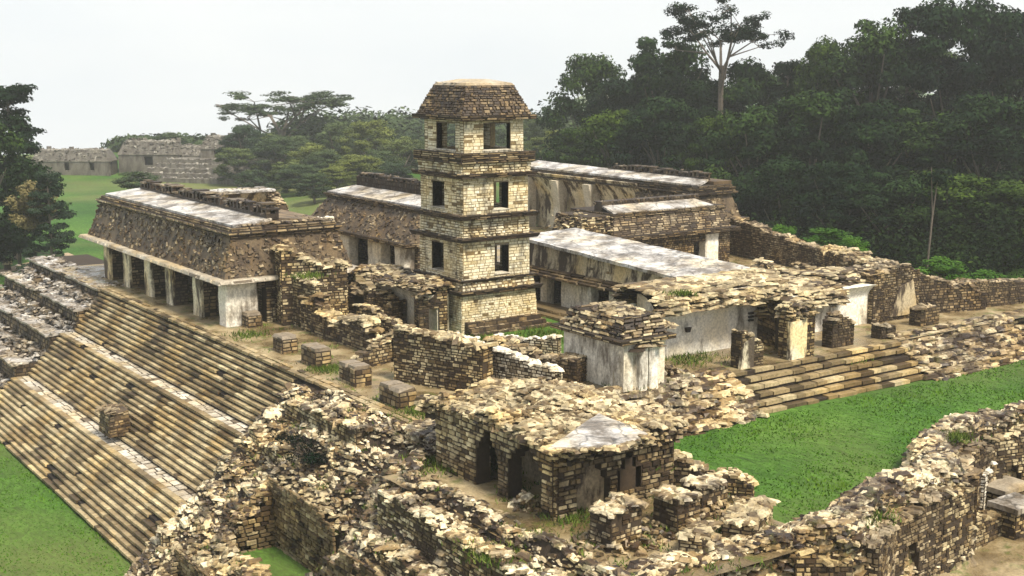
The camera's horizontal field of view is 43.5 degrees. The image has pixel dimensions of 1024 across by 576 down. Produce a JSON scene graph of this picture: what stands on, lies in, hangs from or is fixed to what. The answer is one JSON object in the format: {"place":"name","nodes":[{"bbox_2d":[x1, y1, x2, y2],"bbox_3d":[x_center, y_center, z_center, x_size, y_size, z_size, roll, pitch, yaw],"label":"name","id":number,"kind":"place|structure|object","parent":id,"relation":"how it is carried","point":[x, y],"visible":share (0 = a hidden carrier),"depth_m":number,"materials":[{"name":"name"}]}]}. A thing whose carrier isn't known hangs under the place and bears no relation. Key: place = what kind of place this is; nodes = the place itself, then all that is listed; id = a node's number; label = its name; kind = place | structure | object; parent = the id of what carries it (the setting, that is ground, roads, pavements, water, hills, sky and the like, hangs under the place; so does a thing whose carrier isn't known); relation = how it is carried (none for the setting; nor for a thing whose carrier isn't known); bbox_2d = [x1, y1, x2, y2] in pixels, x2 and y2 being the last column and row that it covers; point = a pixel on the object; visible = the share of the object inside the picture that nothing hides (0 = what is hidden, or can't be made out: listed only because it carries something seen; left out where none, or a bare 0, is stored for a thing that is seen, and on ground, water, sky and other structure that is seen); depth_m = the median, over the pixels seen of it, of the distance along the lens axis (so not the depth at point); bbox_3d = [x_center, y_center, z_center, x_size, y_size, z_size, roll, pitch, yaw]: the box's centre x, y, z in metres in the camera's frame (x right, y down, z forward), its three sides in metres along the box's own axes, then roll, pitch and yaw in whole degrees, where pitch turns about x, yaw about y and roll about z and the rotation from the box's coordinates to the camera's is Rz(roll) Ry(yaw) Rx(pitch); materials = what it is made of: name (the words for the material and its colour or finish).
{"place":"outdoors","nodes":[
{"label":"outdoors","id":0,"kind":"place"},
{"bbox_2d":[0,92,1023,575],"bbox_3d":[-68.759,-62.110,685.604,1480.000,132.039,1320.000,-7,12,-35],"label":"ground","id":1,"kind":"structure","parent":0,"point":[80,194],"depth_m":70.55,"materials":[{"name":"green plant"}]},
{"bbox_2d":[0,122,47,254],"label":"tree","id":2,"kind":"object","parent":1,"relation":"on","point":[18,174],"visible":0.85,"depth_m":159.01,"materials":[{"name":"green plant"}]},
{"bbox_2d":[3,180,57,231],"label":"bush","id":3,"kind":"object","parent":1,"relation":"on","point":[28,222],"visible":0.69,"depth_m":150.96,"materials":[{"name":"green plant"}]},
{"bbox_2d":[0,83,76,259],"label":"tree","id":4,"kind":"object","parent":1,"relation":"on","point":[15,121],"visible":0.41,"depth_m":172.34,"materials":[{"name":"green plant"}]},
{"bbox_2d":[15,170,76,269],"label":"tree","id":5,"kind":"object","parent":1,"relation":"on","point":[54,237],"visible":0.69,"depth_m":149.68,"materials":[{"name":"green plant"}]},
{"bbox_2d":[0,254,123,392],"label":"stepped terrace","id":6,"kind":"structure","parent":1,"relation":"on","point":[43,304],"depth_m":104.45,"materials":[{"name":"stone"}]},
{"bbox_2d":[0,292,310,562],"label":"staircase","id":7,"kind":"structure","parent":1,"relation":"on","point":[194,402],"depth_m":80.36,"materials":[{"name":"stone"}]},
{"bbox_2d":[95,403,130,437],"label":"stone altar","id":8,"kind":"object","parent":7,"relation":"on","point":[114,419],"visible":1,"depth_m":80.13,"materials":[{"name":"stone"}]},
{"bbox_2d":[118,157,281,184],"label":"temple mound","id":9,"kind":"object","parent":1,"relation":"on","point":[198,170],"visible":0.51,"depth_m":292.49,"materials":[{"name":"grey stone"}]},
{"bbox_2d":[31,146,117,175],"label":"temple","id":10,"kind":"structure","parent":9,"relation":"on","point":[100,161],"depth_m":299.88,"materials":[{"name":"stone"}]},
{"bbox_2d":[117,138,181,173],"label":"temple","id":11,"kind":"structure","parent":9,"relation":"on","point":[138,154],"depth_m":304.76,"materials":[{"name":"stone"}]},
{"bbox_2d":[212,147,260,185],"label":"tree","id":12,"kind":"object","parent":1,"relation":"on","point":[235,164],"visible":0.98,"depth_m":281.61,"materials":[{"name":"green plant"}]},
{"bbox_2d":[215,124,275,159],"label":"tree","id":13,"kind":"object","parent":1,"relation":"on","point":[239,131],"visible":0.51,"depth_m":295.92,"materials":[{"name":"green plant"}]},
{"bbox_2d":[247,134,302,179],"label":"tree","id":14,"kind":"object","parent":1,"relation":"on","point":[275,142],"visible":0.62,"depth_m":286.12,"materials":[{"name":"green plant"}]},
{"bbox_2d":[215,90,354,136],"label":"umbrella tree","id":15,"kind":"object","parent":1,"relation":"on","point":[308,101],"visible":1,"depth_m":320.77,"materials":[{"name":"green plant"}]},
{"bbox_2d":[271,164,326,191],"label":"tree","id":16,"kind":"object","parent":1,"relation":"on","point":[294,168],"visible":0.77,"depth_m":251.75,"materials":[{"name":"green plant"}]},
{"bbox_2d":[295,172,332,203],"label":"tree","id":17,"kind":"object","parent":1,"relation":"on","point":[315,191],"visible":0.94,"depth_m":233.33,"materials":[{"name":"green plant"}]},
{"bbox_2d":[314,165,356,188],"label":"tree","id":18,"kind":"object","parent":1,"relation":"on","point":[349,180],"visible":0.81,"depth_m":242.68,"materials":[{"name":"green plant"}]},
{"bbox_2d":[315,121,362,172],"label":"tree","id":19,"kind":"object","parent":1,"relation":"on","point":[334,129],"visible":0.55,"depth_m":295.52,"materials":[{"name":"green plant"}]},
{"bbox_2d":[324,154,384,186],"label":"tree","id":20,"kind":"object","parent":1,"relation":"on","point":[360,163],"visible":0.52,"depth_m":246.87,"materials":[{"name":"green plant"}]},
{"bbox_2d":[100,106,618,168],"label":"woods","id":21,"kind":"object","parent":1,"relation":"on","point":[312,127],"visible":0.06,"depth_m":344.48,"materials":[{"name":"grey plant"}]},
{"bbox_2d":[335,118,398,163],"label":"tree","id":22,"kind":"object","parent":1,"relation":"on","point":[362,129],"visible":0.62,"depth_m":285.05,"materials":[{"name":"green plant"}]},
{"bbox_2d":[124,382,633,575],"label":"collapsed terrace","id":23,"kind":"structure","parent":1,"relation":"on","point":[286,508],"depth_m":61.28,"materials":[{"name":"stone"}]},
{"bbox_2d":[240,545,313,575],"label":"chamber grass","id":24,"kind":"structure","parent":23,"relation":"on","point":[280,562],"depth_m":62.76,"materials":[{"name":"plant"}]},
{"bbox_2d":[270,431,329,464],"bbox_3d":[-10.165,8.044,64.418,3.056,1.204,4.191,-7,12,-35],"label":"shrub","id":25,"kind":"object","parent":23,"relation":"on","point":[308,456],"visible":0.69,"depth_m":63.81,"materials":[{"name":"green plant"}]},
{"bbox_2d":[376,136,424,176],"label":"tree","id":26,"kind":"object","parent":1,"relation":"on","point":[403,146],"visible":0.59,"depth_m":276.02,"materials":[{"name":"green plant"}]},
{"bbox_2d":[52,226,1023,428],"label":"stone platform","id":27,"kind":"structure","parent":1,"relation":"on","point":[184,316],"depth_m":81.31,"materials":[{"name":"stone"}]},
{"bbox_2d":[78,179,356,326],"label":"gallery building","id":28,"kind":"structure","parent":27,"relation":"on","point":[174,243],"depth_m":89.66,"materials":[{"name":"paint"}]},
{"bbox_2d":[210,186,333,219],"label":"broken gallery","id":29,"kind":"object","parent":27,"relation":"on","point":[260,193],"visible":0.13,"depth_m":115.32,"materials":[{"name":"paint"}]},
{"bbox_2d":[292,272,327,326],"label":"ruined wall","id":30,"kind":"structure","parent":27,"relation":"on","point":[308,287],"depth_m":84.44,"materials":[{"name":"stone"}]},
{"bbox_2d":[270,244,351,325],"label":"ruined vault","id":31,"kind":"object","parent":27,"relation":"on","point":[289,260],"visible":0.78,"depth_m":85.65,"materials":[{"name":"stone"}]},
{"bbox_2d":[301,342,331,367],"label":"stone block","id":32,"kind":"structure","parent":27,"relation":"on","point":[315,354],"depth_m":73.70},
{"bbox_2d":[297,292,393,361],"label":"ruined wall","id":33,"kind":"structure","parent":27,"relation":"on","point":[321,316],"depth_m":80.35,"materials":[{"name":"stone"}]},
{"bbox_2d":[339,359,371,386],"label":"stone block","id":34,"kind":"structure","parent":27,"relation":"on","point":[354,373],"depth_m":69.51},
{"bbox_2d":[311,172,420,272],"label":"gallery building","id":35,"kind":"structure","parent":27,"relation":"on","point":[374,216],"depth_m":109.85,"materials":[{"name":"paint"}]},
{"bbox_2d":[350,335,392,366],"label":"ruined wall","id":36,"kind":"structure","parent":27,"relation":"on","point":[377,352],"depth_m":74.26,"materials":[{"name":"stone"}]},
{"bbox_2d":[347,279,405,323],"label":"ruined wall","id":37,"kind":"structure","parent":27,"relation":"on","point":[389,303],"depth_m":85.60,"materials":[{"name":"stone"}]},
{"bbox_2d":[353,302,402,334],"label":"ruined wall","id":38,"kind":"structure","parent":27,"relation":"on","point":[387,323],"depth_m":81.41,"materials":[{"name":"stone"}]},
{"bbox_2d":[379,380,416,409],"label":"stone block","id":39,"kind":"structure","parent":27,"relation":"on","point":[397,394],"depth_m":64.88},
{"bbox_2d":[350,262,457,331],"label":"ruined vault","id":40,"kind":"object","parent":27,"relation":"on","point":[426,297],"visible":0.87,"depth_m":83.23,"materials":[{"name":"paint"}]},
{"bbox_2d":[394,418,435,458],"bbox_3d":[-1.552,6.742,62.660,7.768,2.048,4.674,-7,12,-35],"label":"stone pile","id":41,"kind":"object","parent":27,"relation":"on","point":[425,437],"visible":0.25,"depth_m":60.74,"materials":[{"name":"stone"}]},
{"bbox_2d":[393,324,497,390],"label":"ruined wall","id":42,"kind":"structure","parent":27,"relation":"on","point":[448,360],"depth_m":68.64,"materials":[{"name":"stone"}]},
{"bbox_2d":[409,79,551,336],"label":"stone tower","id":43,"kind":"structure","parent":27,"relation":"on","point":[468,223],"depth_m":83.22,"materials":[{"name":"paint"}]},
{"bbox_2d":[456,331,564,380],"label":"ruined wall","id":44,"kind":"structure","parent":27,"relation":"on","point":[508,363],"depth_m":68.20,"materials":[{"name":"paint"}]},
{"bbox_2d":[493,333,562,353],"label":"ruined wall","id":45,"kind":"structure","parent":27,"relation":"on","point":[545,344],"depth_m":76.84,"materials":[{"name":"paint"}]},
{"bbox_2d":[540,352,586,382],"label":"ruined wall","id":46,"kind":"structure","parent":27,"relation":"on","point":[573,365],"depth_m":70.05,"materials":[{"name":"stone"}]},
{"bbox_2d":[551,301,678,391],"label":"corner building","id":47,"kind":"structure","parent":27,"relation":"on","point":[604,337],"depth_m":69.27,"materials":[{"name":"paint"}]},
{"bbox_2d":[529,228,749,321],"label":"gallery building","id":48,"kind":"structure","parent":27,"relation":"on","point":[574,266],"depth_m":88.08,"materials":[{"name":"paint"}]},
{"bbox_2d":[610,268,821,369],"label":"vaulted gallery","id":49,"kind":"object","parent":27,"relation":"on","point":[717,313],"visible":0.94,"depth_m":76.12,"materials":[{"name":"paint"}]},
{"bbox_2d":[728,216,819,266],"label":"ruined wall","id":50,"kind":"structure","parent":27,"relation":"on","point":[753,240],"depth_m":113.60,"materials":[{"name":"stone"}]},
{"bbox_2d":[751,266,876,331],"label":"ruined wall","id":51,"kind":"structure","parent":27,"relation":"on","point":[845,291],"depth_m":84.50,"materials":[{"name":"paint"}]},
{"bbox_2d":[800,227,861,245],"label":"bush","id":52,"kind":"object","parent":27,"relation":"on","point":[832,232],"visible":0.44,"depth_m":117.87,"materials":[{"name":"green plant"}]},
{"bbox_2d":[780,244,891,274],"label":"ruined wall","id":53,"kind":"structure","parent":27,"relation":"on","point":[834,255],"depth_m":103.45,"materials":[{"name":"stone"}]},
{"bbox_2d":[822,310,855,347],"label":"stone stump","id":54,"kind":"object","parent":27,"relation":"on","point":[837,329],"visible":1,"depth_m":78.95,"materials":[{"name":"stone"}]},
{"bbox_2d":[849,260,919,323],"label":"ruined wall","id":55,"kind":"structure","parent":27,"relation":"on","point":[893,294],"depth_m":86.93,"materials":[{"name":"stone"}]},
{"bbox_2d":[909,302,939,326],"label":"stone stump","id":56,"kind":"object","parent":27,"relation":"on","point":[922,314],"visible":1,"depth_m":85.53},
{"bbox_2d":[915,256,972,279],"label":"bush","id":57,"kind":"object","parent":27,"relation":"on","point":[946,270],"visible":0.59,"depth_m":105.47,"materials":[{"name":"green plant"}]},
{"bbox_2d":[918,272,986,312],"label":"ruined wall","id":58,"kind":"structure","parent":27,"relation":"on","point":[953,295],"depth_m":90.16,"materials":[{"name":"stone"}]},
{"bbox_2d":[960,278,1023,306],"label":"ruined wall","id":59,"kind":"structure","parent":27,"relation":"on","point":[1002,291],"depth_m":92.69,"materials":[{"name":"stone"}]},
{"bbox_2d":[156,269,991,575],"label":"weeds","id":60,"kind":"object","parent":1,"relation":"on","point":[538,331],"visible":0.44,"depth_m":60.45,"materials":[{"name":"green plant"}]},
{"bbox_2d":[541,125,613,167],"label":"jungle tree","id":61,"kind":"object","parent":1,"relation":"on","point":[567,143],"visible":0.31,"depth_m":197.31,"materials":[{"name":"green plant"}]},
{"bbox_2d":[536,52,627,162],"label":"jungle tree","id":62,"kind":"object","parent":1,"relation":"on","point":[591,71],"visible":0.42,"depth_m":218.80,"materials":[{"name":"green plant"}]},
{"bbox_2d":[568,109,652,169],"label":"jungle tree","id":63,"kind":"object","parent":1,"relation":"on","point":[606,122],"visible":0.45,"depth_m":185.86,"materials":[{"name":"green plant"}]},
{"bbox_2d":[575,74,661,165],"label":"jungle tree","id":64,"kind":"object","parent":1,"relation":"on","point":[604,98],"visible":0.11,"depth_m":211.85,"materials":[{"name":"green plant"}]},
{"bbox_2d":[597,36,712,169],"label":"jungle tree","id":65,"kind":"object","parent":1,"relation":"on","point":[658,76],"visible":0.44,"depth_m":204.15,"materials":[{"name":"green plant"}]},
{"bbox_2d":[606,96,707,170],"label":"jungle tree","id":66,"kind":"object","parent":1,"relation":"on","point":[666,113],"visible":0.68,"depth_m":180.31,"materials":[{"name":"green plant"}]},
{"bbox_2d":[597,367,769,436],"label":"terrace slope","id":67,"kind":"structure","parent":1,"relation":"on","point":[699,401],"depth_m":69.44,"materials":[{"name":"stone"}]},
{"bbox_2d":[628,341,665,390],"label":"broken pier","id":68,"kind":"structure","parent":67,"relation":"on","point":[647,364],"depth_m":68.43,"materials":[{"name":"paint"}]},
{"bbox_2d":[660,78,744,169],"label":"jungle tree","id":69,"kind":"object","parent":1,"relation":"on","point":[702,95],"visible":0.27,"depth_m":199.24,"materials":[{"name":"green plant"}]},
{"bbox_2d":[674,111,742,174],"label":"jungle tree","id":70,"kind":"object","parent":1,"relation":"on","point":[703,124],"visible":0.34,"depth_m":177.02,"materials":[{"name":"green plant"}]},
{"bbox_2d":[673,449,758,503],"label":"ruined wall","id":71,"kind":"structure","parent":1,"relation":"on","point":[740,483],"depth_m":55.77,"materials":[{"name":"stone"}]},
{"bbox_2d":[659,0,794,113],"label":"umbrella tree","id":72,"kind":"object","parent":1,"relation":"on","point":[691,23],"visible":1,"depth_m":194.87,"materials":[{"name":"green plant"}]},
{"bbox_2d":[698,56,783,162],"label":"jungle tree","id":73,"kind":"object","parent":1,"relation":"on","point":[748,83],"visible":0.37,"depth_m":197.99,"materials":[{"name":"green plant"}]},
{"bbox_2d":[695,105,814,211],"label":"jungle tree","id":74,"kind":"object","parent":1,"relation":"on","point":[750,127],"visible":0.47,"depth_m":167.43,"materials":[{"name":"green plant"}]},
{"bbox_2d":[732,153,822,238],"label":"jungle tree","id":75,"kind":"object","parent":1,"relation":"on","point":[776,178],"visible":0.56,"depth_m":148.16,"materials":[{"name":"green plant"}]},
{"bbox_2d":[532,92,1023,279],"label":"forest","id":76,"kind":"object","parent":1,"relation":"on","point":[1015,238],"visible":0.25,"depth_m":131.99,"materials":[{"name":"green plant"}]},
{"bbox_2d":[762,59,813,162],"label":"jungle tree","id":77,"kind":"object","parent":1,"relation":"on","point":[785,73],"visible":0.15,"depth_m":195.86,"materials":[{"name":"green plant"}]},
{"bbox_2d":[740,88,882,220],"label":"jungle tree","id":78,"kind":"object","parent":1,"relation":"on","point":[807,110],"visible":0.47,"depth_m":165.89,"materials":[{"name":"green plant"}]},
{"bbox_2d":[781,35,865,167],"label":"jungle tree","id":79,"kind":"object","parent":1,"relation":"on","point":[811,70],"visible":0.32,"depth_m":189.69,"materials":[{"name":"green plant"}]},
{"bbox_2d":[626,400,1023,575],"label":"ruined range","id":80,"kind":"structure","parent":1,"relation":"on","point":[932,488],"depth_m":53.70,"materials":[{"name":"stone"}]},
{"bbox_2d":[986,475,1023,508],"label":"stone slab","id":81,"kind":"structure","parent":80,"relation":"on","point":[1005,485],"depth_m":62.14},
{"bbox_2d":[987,492,1023,540],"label":"stone slab","id":82,"kind":"structure","parent":80,"relation":"on","point":[1011,505],"depth_m":59.47,"materials":[{"name":"stone"}]},
{"bbox_2d":[732,341,923,412],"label":"staircase","id":83,"kind":"structure","parent":1,"relation":"on","point":[782,386],"depth_m":75.60,"materials":[{"name":"stone"}]},
{"bbox_2d":[788,160,885,237],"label":"jungle tree","id":84,"kind":"object","parent":1,"relation":"on","point":[850,178],"visible":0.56,"depth_m":142.60,"materials":[{"name":"green plant"}]},
{"bbox_2d":[811,98,930,215],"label":"jungle tree","id":85,"kind":"object","parent":1,"relation":"on","point":[876,126],"visible":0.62,"depth_m":160.21,"materials":[{"name":"green plant"}]},
{"bbox_2d":[810,16,933,172],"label":"jungle tree","id":86,"kind":"object","parent":1,"relation":"on","point":[872,54],"visible":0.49,"depth_m":182.69,"materials":[{"name":"green plant"}]},
{"bbox_2d":[834,171,945,258],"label":"jungle tree","id":87,"kind":"object","parent":1,"relation":"on","point":[895,190],"visible":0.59,"depth_m":137.45,"materials":[{"name":"green plant"}]},
{"bbox_2d":[870,4,943,170],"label":"jungle tree","id":88,"kind":"object","parent":1,"relation":"on","point":[906,13],"visible":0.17,"depth_m":185.03,"materials":[{"name":"green plant"}]},
{"bbox_2d":[862,108,988,209],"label":"jungle tree","id":89,"kind":"object","parent":1,"relation":"on","point":[913,134],"visible":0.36,"depth_m":161.71,"materials":[{"name":"green plant"}]},
{"bbox_2d":[917,167,954,266],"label":"sapling","id":90,"kind":"object","parent":1,"relation":"on","point":[937,178],"visible":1,"depth_m":121.21,"materials":[{"name":"green plant"}]},
{"bbox_2d":[882,170,1017,263],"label":"jungle tree","id":91,"kind":"object","parent":1,"relation":"on","point":[958,186],"visible":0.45,"depth_m":134.74,"materials":[{"name":"green plant"}]},
{"bbox_2d":[886,314,1023,380],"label":"terrace slope","id":92,"kind":"structure","parent":1,"relation":"on","point":[998,341],"depth_m":83.00,"materials":[{"name":"stone"}]},
{"bbox_2d":[892,0,1023,169],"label":"jungle tree","id":93,"kind":"object","parent":1,"relation":"on","point":[941,22],"visible":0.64,"depth_m":178.31,"materials":[{"name":"green plant"}]},
{"bbox_2d":[907,94,1023,207],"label":"jungle tree","id":94,"kind":"object","parent":1,"relation":"on","point":[991,115],"visible":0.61,"depth_m":155.56,"materials":[{"name":"green plant"}]},
{"bbox_2d":[935,2,1023,175],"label":"jungle tree","id":95,"kind":"object","parent":1,"relation":"on","point":[1012,22],"visible":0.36,"depth_m":178.66,"materials":[{"name":"green plant"}]},
{"bbox_2d":[936,179,1023,266],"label":"jungle tree","id":96,"kind":"object","parent":1,"relation":"on","point":[1006,191],"visible":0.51,"depth_m":132.68,"materials":[{"name":"green plant"}]},
{"bbox_2d":[0,0,1023,154],"label":"sky","id":97,"kind":"structure","parent":0,"point":[100,70],"materials":[{"name":"white"}]},
{"bbox_2d":[382,462,806,575],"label":"forecourt ground","id":98,"kind":"structure","parent":0,"point":[486,492],"depth_m":51.43,"materials":[{"name":"stone"}]},
{"bbox_2d":[413,376,689,520],"bbox_3d":[1.792,7.047,56.152,8.656,5.255,12.980,-7,12,-35],"label":"vaulted chamber","id":99,"kind":"object","parent":98,"relation":"on","point":[572,445],"visible":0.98,"depth_m":54.34,"materials":[{"name":"stone"}]},
{"bbox_2d":[571,491,670,558],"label":"rubble pier","id":100,"kind":"structure","parent":98,"relation":"on","point":[615,524],"depth_m":48.73,"materials":[{"name":"stone"}]},
{"bbox_2d":[642,484,720,539],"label":"rubble pier","id":101,"kind":"structure","parent":98,"relation":"on","point":[674,507],"depth_m":50.50,"materials":[{"name":"stone"}]},
{"bbox_2d":[675,517,723,551],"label":"ruined wall","id":102,"kind":"structure","parent":98,"relation":"on","point":[696,533],"depth_m":47.92,"materials":[{"name":"stone"}]},
{"bbox_2d":[680,474,740,520],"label":"rubble pier","id":103,"kind":"structure","parent":98,"relation":"on","point":[716,497],"depth_m":52.48,"materials":[{"name":"stone"}]},
{"bbox_2d":[720,495,780,536],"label":"ruined wall","id":104,"kind":"structure","parent":98,"relation":"on","point":[747,515],"depth_m":50.24,"materials":[{"name":"stone"}]},
{"bbox_2d":[528,160,749,255],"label":"gallery building","id":105,"kind":"structure","parent":0,"point":[554,188],"depth_m":127.88,"materials":[{"name":"stone"}]},
{"bbox_2d":[543,193,740,261],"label":"gallery building","id":106,"kind":"structure","parent":0,"point":[683,222],"depth_m":108.44,"materials":[{"name":"stone"}]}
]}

